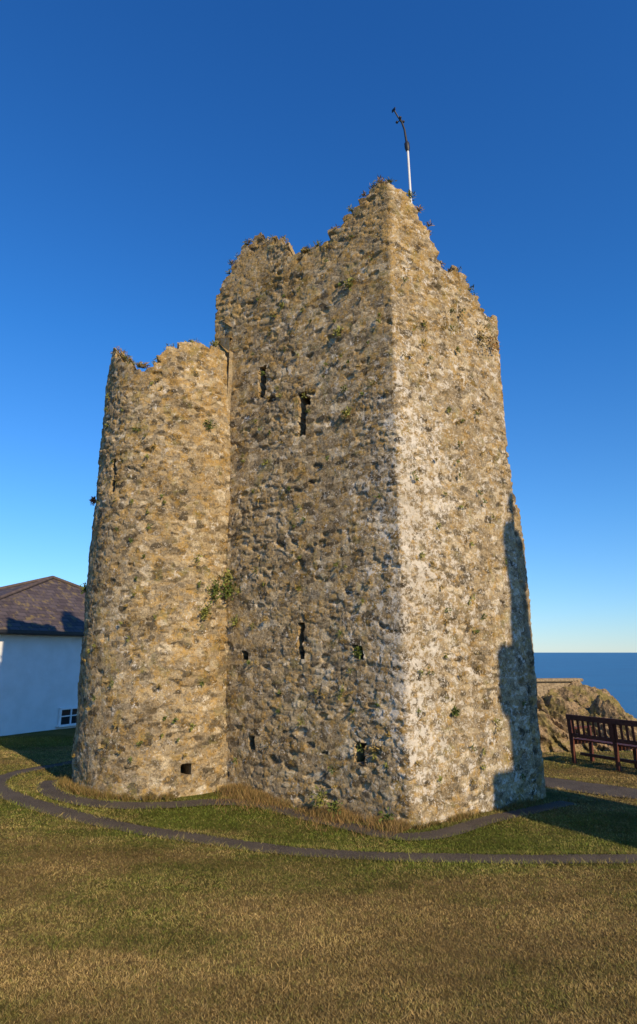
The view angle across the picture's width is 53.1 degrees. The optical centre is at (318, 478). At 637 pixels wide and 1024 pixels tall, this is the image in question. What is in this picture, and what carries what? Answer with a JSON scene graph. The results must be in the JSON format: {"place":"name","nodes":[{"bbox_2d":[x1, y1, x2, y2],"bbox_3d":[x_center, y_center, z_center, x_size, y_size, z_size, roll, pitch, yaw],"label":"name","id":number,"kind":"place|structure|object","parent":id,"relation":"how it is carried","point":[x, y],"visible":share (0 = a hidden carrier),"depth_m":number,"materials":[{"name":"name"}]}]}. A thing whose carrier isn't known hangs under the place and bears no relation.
{"place":"outdoors","nodes":[
{"label":"outdoors","id":0,"kind":"place"},
{"bbox_2d":[0,728,636,1023],"bbox_3d":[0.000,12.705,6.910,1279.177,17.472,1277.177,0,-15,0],"label":"ground","id":1,"kind":"structure","parent":0,"point":[67,732],"depth_m":4.79,"materials":[{"name":"green plant"}]},
{"bbox_2d":[0,634,82,735],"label":"walls","id":2,"kind":"structure","parent":1,"relation":"on","point":[39,677],"depth_m":15.93,"materials":[{"name":"white paint"}]},
{"bbox_2d":[0,633,74,635],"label":"soffit","id":3,"kind":"structure","parent":2,"relation":"attached to","point":[39,634],"depth_m":15.87,"materials":[{"name":"black metal"}]},
{"bbox_2d":[0,579,84,631],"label":"roof","id":4,"kind":"structure","parent":2,"relation":"on","point":[53,605],"depth_m":17.16,"materials":[{"name":"stone"}]},
{"bbox_2d":[0,576,49,589],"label":"hip ridge","id":5,"kind":"structure","parent":4,"relation":"on","point":[19,584],"depth_m":18.54,"materials":[{"name":"tile"}]},
{"bbox_2d":[0,576,53,599],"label":"hip ridge","id":6,"kind":"structure","parent":4,"relation":"on","point":[25,587],"depth_m":17.51,"materials":[{"name":"tile"}]},
{"bbox_2d":[0,629,83,635],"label":"gutter","id":7,"kind":"object","parent":4,"relation":"attached to","point":[4,631],"depth_m":15.88,"materials":[{"name":"black metal"}]},
{"bbox_2d":[54,576,82,588],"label":"hip ridge","id":8,"kind":"structure","parent":4,"relation":"on","point":[66,582],"depth_m":19.34,"materials":[{"name":"tile"}]},
{"bbox_2d":[58,710,61,724],"bbox_3d":[-6.641,6.128,16.376,0.050,0.400,0.060,-8,-17,26],"label":"frame","id":9,"kind":"object","parent":2,"relation":"attached to","point":[59,717],"visible":1,"depth_m":16.36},
{"bbox_2d":[56,723,75,727],"bbox_3d":[-6.372,6.443,16.753,0.120,0.050,1.200,-8,-17,26],"label":"window sill","id":10,"kind":"structure","parent":2,"relation":"attached to","point":[67,725],"depth_m":16.45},
{"bbox_2d":[61,709,76,724],"bbox_3d":[-6.417,6.251,16.829,0.021,0.360,1.000,-8,-17,26],"label":"window glass","id":11,"kind":"object","parent":2,"relation":"attached to","point":[65,720],"visible":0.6,"depth_m":16.61,"materials":[{"name":"glass"}]},
{"bbox_2d":[59,706,77,709],"bbox_3d":[-6.399,6.051,16.874,0.050,0.050,1.100,-8,-17,26],"label":"frame top","id":12,"kind":"object","parent":11,"relation":"on","point":[66,708],"visible":0.56,"depth_m":16.61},
{"bbox_2d":[54,774,543,849],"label":"dry grass tufts","id":13,"kind":"object","parent":1,"relation":"on","point":[241,791],"visible":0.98,"depth_m":7.96,"materials":[{"name":"brown plant"}]},
{"bbox_2d":[36,780,575,840],"bbox_3d":[-0.459,4.046,7.856,7.427,0.109,2.065,-2,-15,7],"label":"gravel margin","id":14,"kind":"object","parent":1,"relation":"on","point":[55,793],"visible":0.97,"depth_m":7.85,"materials":[{"name":"gravel"}]},
{"bbox_2d":[71,181,545,828],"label":"ruined stone tower","id":15,"kind":"structure","parent":1,"relation":"on","point":[371,447],"depth_m":8.86,"materials":[{"name":"beige stone"}]},
{"bbox_2d":[72,174,527,822],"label":"wall plants","id":16,"kind":"object","parent":15,"relation":"attached to","point":[216,590],"depth_m":9.10,"materials":[{"name":"green plant"}]},
{"bbox_2d":[392,107,411,202],"bbox_3d":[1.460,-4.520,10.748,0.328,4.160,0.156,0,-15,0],"label":"wind vane mast","id":17,"kind":"object","parent":15,"relation":"on","point":[407,146],"visible":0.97,"depth_m":11.07,"materials":[{"name":"white metal"}]},
{"bbox_2d":[0,760,636,863],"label":"footpath","id":18,"kind":"structure","parent":1,"relation":"on","point":[27,800],"depth_m":6.43,"materials":[{"name":"grey asphalt"}]},
{"bbox_2d":[537,680,622,752],"bbox_3d":[7.062,8.108,19.232,5.357,4.022,3.838,0,-15,0],"label":"rocky outcrop","id":19,"kind":"object","parent":1,"relation":"on","point":[556,704],"visible":0.09,"depth_m":18.64,"materials":[{"name":"brown stone"}]},
{"bbox_2d":[536,678,582,697],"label":"stone wall","id":20,"kind":"structure","parent":19,"relation":"on","point":[544,685],"depth_m":19.43,"materials":[{"name":"beige stone"}]},
{"bbox_2d":[542,688,636,751],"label":"rocky outcrop","id":21,"kind":"object","parent":1,"relation":"on","point":[600,706],"visible":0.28,"depth_m":17.96,"materials":[{"name":"brown stone"}]},
{"bbox_2d":[544,777,636,798],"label":"asphalt footpath","id":22,"kind":"structure","parent":1,"relation":"on","point":[593,788],"depth_m":9.24,"materials":[{"name":"grey asphalt"}]},
{"bbox_2d":[566,714,636,771],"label":"park bench","id":23,"kind":"object","parent":1,"relation":"on","point":[615,742],"visible":0.95,"depth_m":10.95,"materials":[{"name":"brown wood"}]},
{"bbox_2d":[598,744,632,751],"bbox_3d":[8.815,8.273,18.125,2.673,2.596,2.693,-14,-20,41],"label":"rocky outcrop","id":24,"kind":"object","parent":1,"relation":"on","point":[608,747],"depth_m":17.61,"materials":[{"name":"brown stone"}]},
{"bbox_2d":[0,0,636,652],"label":"sky","id":25,"kind":"structure","parent":0,"point":[142,142],"materials":[{"name":"blue"}]},
{"bbox_2d":[534,653,636,718],"bbox_3d":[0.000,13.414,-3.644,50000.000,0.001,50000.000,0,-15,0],"label":"sea","id":26,"kind":"structure","parent":0,"point":[614,675],"depth_m":500.96,"materials":[{"name":"liquid"}]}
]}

